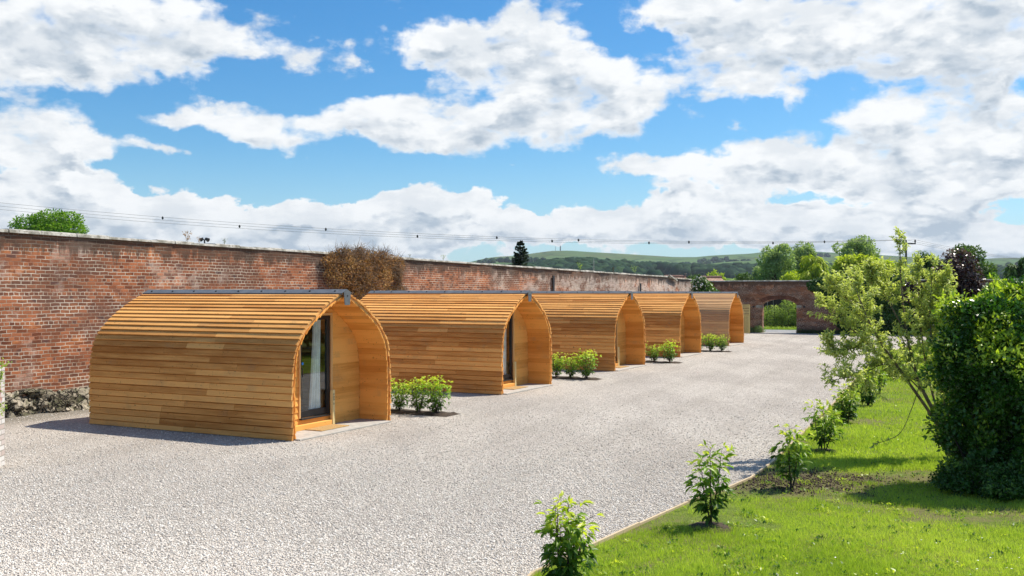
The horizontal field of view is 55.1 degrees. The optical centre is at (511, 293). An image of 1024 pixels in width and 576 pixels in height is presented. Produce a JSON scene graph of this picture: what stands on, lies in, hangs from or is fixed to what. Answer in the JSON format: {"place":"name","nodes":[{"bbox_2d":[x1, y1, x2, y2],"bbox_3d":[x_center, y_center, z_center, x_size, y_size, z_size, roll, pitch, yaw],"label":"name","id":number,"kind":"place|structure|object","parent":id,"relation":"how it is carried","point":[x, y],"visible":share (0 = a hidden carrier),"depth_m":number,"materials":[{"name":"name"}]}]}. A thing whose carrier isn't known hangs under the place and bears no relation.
{"place":"outdoors","nodes":[
{"label":"outdoors","id":0,"kind":"place"},
{"bbox_2d":[0,379,846,575],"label":"loose gravel","id":1,"kind":"structure","parent":0,"point":[320,560],"depth_m":11.18,"materials":[{"name":"grey gravel"}]},
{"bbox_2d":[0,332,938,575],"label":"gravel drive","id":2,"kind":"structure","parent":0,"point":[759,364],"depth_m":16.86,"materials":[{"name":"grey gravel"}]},
{"bbox_2d":[0,358,12,466],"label":"brick pier","id":3,"kind":"structure","parent":2,"relation":"on","point":[2,415],"depth_m":14.46,"materials":[{"name":"white brick"}]},
{"bbox_2d":[89,289,391,440],"bbox_3d":[-5.301,1.239,19.309,5.120,2.622,3.044,0,0,27],"label":"camping pod","id":4,"kind":"object","parent":2,"relation":"on","point":[277,364],"visible":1,"depth_m":18.42,"materials":[{"name":"brown wood"}]},
{"bbox_2d":[299,315,330,420],"bbox_3d":[-3.702,1.383,18.513,0.120,1.924,0.980,0,0,27],"label":"door","id":5,"kind":"structure","parent":4,"relation":"in","point":[311,413],"depth_m":18.83,"materials":[{"name":"black metal"}]},
{"bbox_2d":[305,424,348,430],"bbox_3d":[-3.447,2.513,18.334,0.380,0.016,0.840,0,0,27],"label":"doormat","id":6,"kind":"object","parent":4,"relation":"on","point":[327,427],"visible":1,"depth_m":18.29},
{"bbox_2d":[330,390,334,423],"bbox_3d":[-3.444,2.189,18.843,0.062,0.664,0.070,0,0,27],"label":"marker post","id":7,"kind":"object","parent":4,"relation":"on","point":[332,405],"visible":1,"depth_m":18.82,"materials":[{"name":"brown wood"}]},
{"bbox_2d":[0,229,694,417],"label":"brick wall","id":8,"kind":"structure","parent":2,"relation":"on","point":[64,297],"depth_m":22.42,"materials":[{"name":"brick"}]},
{"bbox_2d":[200,238,209,242],"bbox_3d":[-7.965,-1.366,25.388,0.277,0.150,0.114,0,0,0],"label":"flood lamp","id":9,"kind":"object","parent":8,"relation":"attached to","point":[206,239],"visible":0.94,"depth_m":25.37,"materials":[{"name":"metal"}]},
{"bbox_2d":[308,241,410,299],"bbox_3d":[-4.664,-0.239,31.263,0.893,3.173,5.253,0,0,27],"label":"dead creeper","id":10,"kind":"object","parent":8,"relation":"attached to","point":[357,258],"visible":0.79,"depth_m":31.05,"materials":[{"name":"brown plant"}]},
{"bbox_2d":[390,408,457,416],"bbox_3d":[-2.383,2.524,21.038,2.630,0.046,0.620,0,0,27],"label":"planting bed","id":11,"kind":"object","parent":2,"relation":"on","point":[424,413],"visible":0.61,"depth_m":20.64,"materials":[{"name":"soil"}]},
{"bbox_2d":[391,378,414,410],"bbox_3d":[-2.390,2.181,21.033,0.652,0.723,0.749,0,0,-31],"label":"shrub","id":12,"kind":"object","parent":11,"relation":"on","point":[400,400],"visible":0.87,"depth_m":20.97,"materials":[{"name":"green plant"}]},
{"bbox_2d":[402,377,434,410],"bbox_3d":[-1.966,2.155,20.906,0.756,0.772,0.806,0,0,12],"label":"shrub","id":13,"kind":"object","parent":11,"relation":"on","point":[417,405],"visible":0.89,"depth_m":20.85,"materials":[{"name":"green plant"}]},
{"bbox_2d":[418,375,451,412],"bbox_3d":[-1.602,2.129,20.637,0.760,0.826,0.818,0,0,-21],"label":"shrub","id":14,"kind":"object","parent":11,"relation":"on","point":[433,399],"visible":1,"depth_m":20.56,"materials":[{"name":"green plant"}]},
{"bbox_2d":[360,290,552,394],"bbox_3d":[-1.779,1.239,27.020,5.120,2.622,3.044,0,0,27],"label":"camping pod","id":15,"kind":"object","parent":2,"relation":"on","point":[472,341],"visible":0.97,"depth_m":25.86,"materials":[{"name":"brown wood"}]},
{"bbox_2d":[503,316,513,381],"bbox_3d":[-0.180,1.383,26.224,0.120,1.924,0.980,0,0,27],"label":"door","id":16,"kind":"structure","parent":15,"relation":"in","point":[507,377],"depth_m":26.56,"materials":[{"name":"metal"}]},
{"bbox_2d":[513,362,515,385],"bbox_3d":[0.076,2.189,26.555,0.060,0.664,0.070,0,0,27],"label":"marker post","id":17,"kind":"object","parent":15,"relation":"on","point":[514,372],"visible":0.95,"depth_m":26.52,"materials":[{"name":"brown wood"}]},
{"bbox_2d":[504,386,527,389],"bbox_3d":[0.075,2.513,26.045,0.380,0.016,0.840,0,0,27],"label":"doorstep","id":18,"kind":"object","parent":15,"relation":"on","point":[514,387],"visible":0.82,"depth_m":26.04,"materials":[{"name":"brown wood"}]},
{"bbox_2d":[552,376,599,379],"bbox_3d":[1.359,2.523,29.515,2.750,0.048,0.620,0,0,27],"label":"planting bed","id":19,"kind":"object","parent":2,"relation":"on","point":[574,377],"visible":0.53,"depth_m":29.15,"materials":[{"name":"soil"}]},
{"bbox_2d":[552,352,566,376],"bbox_3d":[1.386,2.157,29.520,0.794,0.768,0.708,0,0,-15],"label":"shrub","id":20,"kind":"object","parent":19,"relation":"on","point":[556,367],"visible":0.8,"depth_m":29.47,"materials":[{"name":"green plant"}]},
{"bbox_2d":[558,353,584,376],"bbox_3d":[1.779,2.161,29.302,0.790,0.763,0.688,0,0,-21],"label":"shrub","id":21,"kind":"object","parent":19,"relation":"on","point":[570,372],"visible":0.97,"depth_m":29.23,"materials":[{"name":"green plant"}]},
{"bbox_2d":[570,349,600,377],"bbox_3d":[2.226,2.087,29.042,0.950,0.910,0.892,0,0,-19],"label":"shrub","id":22,"kind":"object","parent":19,"relation":"on","point":[585,368],"visible":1,"depth_m":29.01,"materials":[{"name":"green plant"}]},
{"bbox_2d":[531,291,646,370],"bbox_3d":[1.819,1.239,34.416,5.120,2.622,3.044,0,0,27],"label":"camping pod","id":23,"kind":"object","parent":2,"relation":"on","point":[604,324],"visible":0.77,"depth_m":32.98,"materials":[{"name":"brown wood"}]},
{"bbox_2d":[617,347,618,365],"bbox_3d":[3.674,2.189,33.950,0.060,0.664,0.070,0,0,27],"label":"marker post","id":24,"kind":"object","parent":23,"relation":"on","point":[618,355],"visible":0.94,"depth_m":33.91,"materials":[{"name":"brown wood"}]},
{"bbox_2d":[645,360,683,363],"bbox_3d":[5.001,2.520,36.326,2.610,0.053,0.620,0,0,27],"label":"planting bed","id":25,"kind":"object","parent":2,"relation":"on","point":[652,361],"visible":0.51,"depth_m":36.01,"materials":[{"name":"soil"}]},
{"bbox_2d":[645,344,661,360],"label":"shrub","id":26,"kind":"object","parent":25,"relation":"on","point":[653,356],"visible":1,"depth_m":36.15,"materials":[{"name":"green plant"}]},
{"bbox_2d":[659,339,680,361],"bbox_3d":[5.752,2.101,35.941,0.797,0.884,0.915,0,0,-5],"label":"shrub","id":27,"kind":"object","parent":25,"relation":"on","point":[669,356],"visible":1,"depth_m":35.86,"materials":[{"name":"green plant"}]},
{"bbox_2d":[632,291,701,356],"bbox_3d":[5.126,1.239,41.326,5.120,2.622,3.044,0,0,27],"label":"camping pod","id":28,"kind":"object","parent":2,"relation":"on","point":[675,316],"visible":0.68,"depth_m":39.83,"materials":[{"name":"brown wood"}]},
{"bbox_2d":[690,274,720,291],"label":"flowering shrub","id":29,"kind":"object","parent":2,"relation":"on","point":[700,284],"visible":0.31,"depth_m":60.79,"materials":[{"name":"green plant"}]},
{"bbox_2d":[701,350,732,351],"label":"planting bed","id":30,"kind":"object","parent":2,"relation":"on","point":[714,351],"visible":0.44,"depth_m":42.69,"materials":[{"name":"soil"}]},
{"bbox_2d":[701,333,707,348],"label":"shrub","id":31,"kind":"object","parent":30,"relation":"on","point":[702,341],"visible":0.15,"depth_m":43.07,"materials":[{"name":"green plant"}]},
{"bbox_2d":[701,333,718,350],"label":"shrub","id":32,"kind":"object","parent":30,"relation":"on","point":[709,343],"visible":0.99,"depth_m":42.87,"materials":[{"name":"green plant"}]},
{"bbox_2d":[712,334,729,350],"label":"shrub","id":33,"kind":"object","parent":30,"relation":"on","point":[721,344],"visible":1,"depth_m":42.65,"materials":[{"name":"green plant"}]},
{"bbox_2d":[693,292,744,345],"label":"camping pod","id":34,"kind":"object","parent":2,"relation":"on","point":[721,313],"visible":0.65,"depth_m":48.04,"materials":[{"name":"brown wood"}]},
{"bbox_2d":[743,305,749,333],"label":"timber screen","id":35,"kind":"object","parent":2,"relation":"on","point":[746,323],"visible":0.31,"depth_m":61.63,"materials":[{"name":"brown wood"}]},
{"bbox_2d":[750,325,765,332],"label":"bush","id":36,"kind":"object","parent":2,"relation":"on","point":[756,329],"visible":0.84,"depth_m":63.21,"materials":[{"name":"green plant"}]},
{"bbox_2d":[796,329,872,334],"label":"grass strip","id":37,"kind":"object","parent":2,"relation":"on","point":[836,332],"visible":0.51,"depth_m":61.75,"materials":[{"name":"green plant"}]},
{"bbox_2d":[0,0,1023,261],"label":"sky","id":38,"kind":"structure","parent":0,"point":[671,122],"materials":[{"name":"blue"}]},
{"bbox_2d":[472,251,1020,278],"bbox_3d":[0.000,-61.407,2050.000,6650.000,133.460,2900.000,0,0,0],"label":"hills","id":39,"kind":"structure","parent":0,"point":[647,258],"depth_m":2593.60,"materials":[{"name":"green plant"}]},
{"bbox_2d":[472,253,1018,267],"bbox_3d":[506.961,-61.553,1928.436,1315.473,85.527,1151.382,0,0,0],"label":"hillside trees","id":40,"kind":"object","parent":39,"relation":"on","point":[534,259],"visible":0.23,"depth_m":2131.99,"materials":[{"name":"green plant"}]},
{"bbox_2d":[502,257,1005,278],"bbox_3d":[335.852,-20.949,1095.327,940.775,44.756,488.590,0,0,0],"label":"woodland","id":41,"kind":"object","parent":39,"relation":"on","point":[728,270],"visible":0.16,"depth_m":1033.19,"materials":[{"name":"green plant"}]},
{"bbox_2d":[532,340,1023,575],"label":"lawn","id":42,"kind":"structure","parent":0,"point":[886,474],"depth_m":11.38,"materials":[{"name":"green plant"}]},
{"bbox_2d":[534,491,604,575],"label":"sapling","id":43,"kind":"object","parent":42,"relation":"on","point":[567,565],"visible":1,"depth_m":8.42,"materials":[{"name":"green plant"}]},
{"bbox_2d":[689,521,732,532],"bbox_3d":[2.150,2.527,10.653,0.530,0.045,0.554,0,0,0],"label":"soil ring","id":44,"kind":"object","parent":42,"relation":"on","point":[720,525],"visible":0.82,"depth_m":10.58,"materials":[{"name":"brown soil"}]},
{"bbox_2d":[683,439,737,525],"bbox_3d":[2.151,2.060,10.650,0.595,0.976,0.555,0,0,15],"label":"sapling","id":45,"kind":"object","parent":44,"relation":"on","point":[713,473],"visible":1,"depth_m":10.62,"materials":[{"name":"green plant"}]},
{"bbox_2d":[768,424,813,488],"bbox_3d":[3.634,2.124,12.778,0.589,0.846,0.478,0,0,-10],"label":"sapling","id":46,"kind":"object","parent":42,"relation":"on","point":[788,448],"visible":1,"depth_m":12.73,"materials":[{"name":"green plant"}]},
{"bbox_2d":[812,448,835,453],"bbox_3d":[5.008,2.527,15.740,0.520,0.045,0.520,0,0,0],"label":"soil ring","id":47,"kind":"object","parent":42,"relation":"on","point":[815,450],"visible":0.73,"depth_m":15.66,"materials":[{"name":"brown soil"}]},
{"bbox_2d":[800,399,849,449],"bbox_3d":[5.011,2.123,15.747,0.592,0.851,0.751,0,0,-23],"label":"sapling","id":48,"kind":"object","parent":47,"relation":"on","point":[822,432],"visible":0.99,"depth_m":15.70,"materials":[{"name":"green plant"}]},
{"bbox_2d":[733,466,941,507],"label":"soil crumbs","id":49,"kind":"object","parent":42,"relation":"on","point":[835,474],"visible":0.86,"depth_m":13.17,"materials":[{"name":"brown soil"}]},
{"bbox_2d":[829,382,860,422],"bbox_3d":[6.523,2.148,19.198,0.576,0.893,0.623,0,0,-14],"label":"sapling","id":50,"kind":"object","parent":42,"relation":"on","point":[845,407],"visible":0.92,"depth_m":19.14,"materials":[{"name":"green plant"}]},
{"bbox_2d":[854,369,878,405],"bbox_3d":[8.015,2.137,22.163,0.640,0.918,0.592,0,0,-25],"label":"sapling","id":51,"kind":"object","parent":42,"relation":"on","point":[867,399],"visible":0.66,"depth_m":22.05,"materials":[{"name":"green plant"}]},
{"bbox_2d":[869,366,887,393],"bbox_3d":[9.327,2.144,24.861,0.544,0.808,0.555,0,0,-6],"label":"sapling","id":52,"kind":"object","parent":42,"relation":"on","point":[880,372],"visible":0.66,"depth_m":24.81,"materials":[{"name":"green plant"}]},
{"bbox_2d":[806,226,958,457],"bbox_3d":[5.691,0.769,15.312,2.789,3.634,1.687,0,0,-23],"label":"pale tree","id":53,"kind":"object","parent":42,"relation":"on","point":[880,349],"visible":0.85,"depth_m":15.29,"materials":[{"name":"green plant"}]},
{"bbox_2d":[899,247,988,331],"bbox_3d":[16.840,0.388,37.989,3.587,4.380,1.953,0,0,0],"label":"purple tree","id":54,"kind":"object","parent":42,"relation":"on","point":[970,284],"visible":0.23,"depth_m":37.69,"materials":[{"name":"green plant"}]},
{"bbox_2d":[916,273,1023,486],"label":"evergreen shrub","id":55,"kind":"object","parent":42,"relation":"on","point":[975,366],"visible":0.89,"depth_m":12.70,"materials":[{"name":"green plant"}]},
{"bbox_2d":[927,448,1023,500],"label":"shrub","id":56,"kind":"object","parent":42,"relation":"on","point":[1005,480],"visible":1,"depth_m":12.25,"materials":[{"name":"green plant"}]},
{"bbox_2d":[764,330,795,332],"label":"road","id":57,"kind":"structure","parent":0,"point":[780,331],"depth_m":65.49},
{"bbox_2d":[764,325,795,329],"bbox_3d":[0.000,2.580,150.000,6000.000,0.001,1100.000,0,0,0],"label":"ground","id":58,"kind":"structure","parent":0,"point":[765,327],"depth_m":71.54,"materials":[{"name":"green plant"}]},
{"bbox_2d":[7,208,88,233],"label":"oak tree","id":59,"kind":"object","parent":58,"relation":"on","point":[55,222],"visible":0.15,"depth_m":90.58,"materials":[{"name":"green plant"}]},
{"bbox_2d":[512,240,529,265],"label":"conifer tree","id":60,"kind":"object","parent":58,"relation":"on","point":[520,255],"visible":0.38,"depth_m":119.75,"materials":[{"name":"green plant"}]},
{"bbox_2d":[664,273,685,277],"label":"house","id":61,"kind":"structure","parent":58,"relation":"on","point":[679,276],"depth_m":98.86,"materials":[{"name":"ceramic"}]},
{"bbox_2d":[698,276,723,280],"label":"house","id":62,"kind":"structure","parent":58,"relation":"on","point":[714,278],"depth_m":95.75,"materials":[{"name":"ceramic"}]},
{"bbox_2d":[706,269,726,280],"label":"tree","id":63,"kind":"object","parent":58,"relation":"on","point":[714,272],"visible":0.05,"depth_m":149.31,"materials":[{"name":"green plant"}]},
{"bbox_2d":[527,343,916,575],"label":"timber edging","id":64,"kind":"object","parent":58,"relation":"on","point":[619,532],"visible":0.23,"depth_m":11.23,"materials":[{"name":"brown wood"}]},
{"bbox_2d":[734,272,753,280],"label":"tree","id":65,"kind":"object","parent":58,"relation":"on","point":[742,277],"visible":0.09,"depth_m":129.84,"materials":[{"name":"green plant"}]},
{"bbox_2d":[751,265,771,280],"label":"tree","id":66,"kind":"object","parent":58,"relation":"on","point":[755,271],"visible":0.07,"depth_m":134.96,"materials":[{"name":"green plant"}]},
{"bbox_2d":[755,243,797,280],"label":"willow tree","id":67,"kind":"object","parent":58,"relation":"on","point":[774,263],"visible":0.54,"depth_m":110.93,"materials":[{"name":"green plant"}]},
{"bbox_2d":[764,300,795,328],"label":"hedge bush","id":68,"kind":"object","parent":58,"relation":"on","point":[784,316],"visible":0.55,"depth_m":71.21,"materials":[{"name":"green plant"}]},
{"bbox_2d":[764,299,795,325],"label":"bush","id":69,"kind":"object","parent":58,"relation":"on","point":[777,302],"visible":0.12,"depth_m":77.03,"materials":[{"name":"plant"}]},
{"bbox_2d":[780,270,799,279],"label":"tree","id":70,"kind":"object","parent":58,"relation":"on","point":[789,276],"visible":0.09,"depth_m":83.72,"materials":[{"name":"green plant"}]},
{"bbox_2d":[781,240,817,273],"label":"tree","id":71,"kind":"object","parent":58,"relation":"on","point":[805,249],"visible":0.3,"depth_m":127.06,"materials":[{"name":"green plant"}]},
{"bbox_2d":[796,255,829,279],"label":"willow tree","id":72,"kind":"object","parent":58,"relation":"on","point":[813,267],"visible":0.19,"depth_m":91.61,"materials":[{"name":"green plant"}]},
{"bbox_2d":[825,234,880,274],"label":"tree","id":73,"kind":"object","parent":58,"relation":"on","point":[856,247],"visible":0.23,"depth_m":118.67,"materials":[{"name":"green plant"}]},
{"bbox_2d":[697,279,1017,335],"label":"brick wall","id":74,"kind":"structure","parent":58,"relation":"on","point":[756,296],"depth_m":63.00,"materials":[{"name":"brick"}]},
{"bbox_2d":[806,273,932,334],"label":"ivy","id":75,"kind":"object","parent":74,"relation":"attached to","point":[887,312],"visible":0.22,"depth_m":59.78,"materials":[{"name":"green plant"}]},
{"bbox_2d":[831,251,887,277],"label":"willow tree","id":76,"kind":"object","parent":58,"relation":"on","point":[853,260],"visible":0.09,"depth_m":87.61,"materials":[{"name":"green plant"}]},
{"bbox_2d":[881,257,908,279],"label":"willow tree","id":77,"kind":"object","parent":58,"relation":"on","point":[887,261],"visible":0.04,"depth_m":89.62,"materials":[{"name":"green plant"}]},
{"bbox_2d":[904,240,915,266],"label":"power pole","id":78,"kind":"object","parent":58,"relation":"on","point":[906,250],"visible":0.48,"depth_m":107.93,"materials":[{"name":"brown wood"}]},
{"bbox_2d":[6,203,868,241],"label":"power line","id":79,"kind":"object","parent":78,"relation":"attached to","point":[484,236],"visible":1,"depth_m":100.48,"materials":[{"name":"metal"}]},
{"bbox_2d":[3,206,883,242],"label":"power line","id":80,"kind":"object","parent":78,"relation":"attached to","point":[518,239],"visible":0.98,"depth_m":101.97,"materials":[{"name":"metal"}]},
{"bbox_2d":[0,209,893,243],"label":"power line","id":81,"kind":"object","parent":78,"relation":"attached to","point":[491,240],"visible":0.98,"depth_m":99.98,"materials":[{"name":"metal"}]},
{"bbox_2d":[914,251,945,278],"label":"tree","id":82,"kind":"object","parent":58,"relation":"on","point":[927,264],"visible":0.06,"depth_m":94.53,"materials":[{"name":"green plant"}]},
{"bbox_2d":[943,243,997,278],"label":"tree","id":83,"kind":"object","parent":58,"relation":"on","point":[991,268],"visible":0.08,"depth_m":79.52,"materials":[{"name":"green plant"}]},
{"bbox_2d":[987,272,1000,278],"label":"tree","id":84,"kind":"object","parent":58,"relation":"on","point":[993,275],"visible":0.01,"depth_m":71.88,"materials":[{"name":"green plant"}]},
{"bbox_2d":[1001,257,1023,278],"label":"tree","id":85,"kind":"object","parent":58,"relation":"on","point":[1015,271],"visible":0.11,"depth_m":89.34,"materials":[{"name":"green plant"}]}
]}

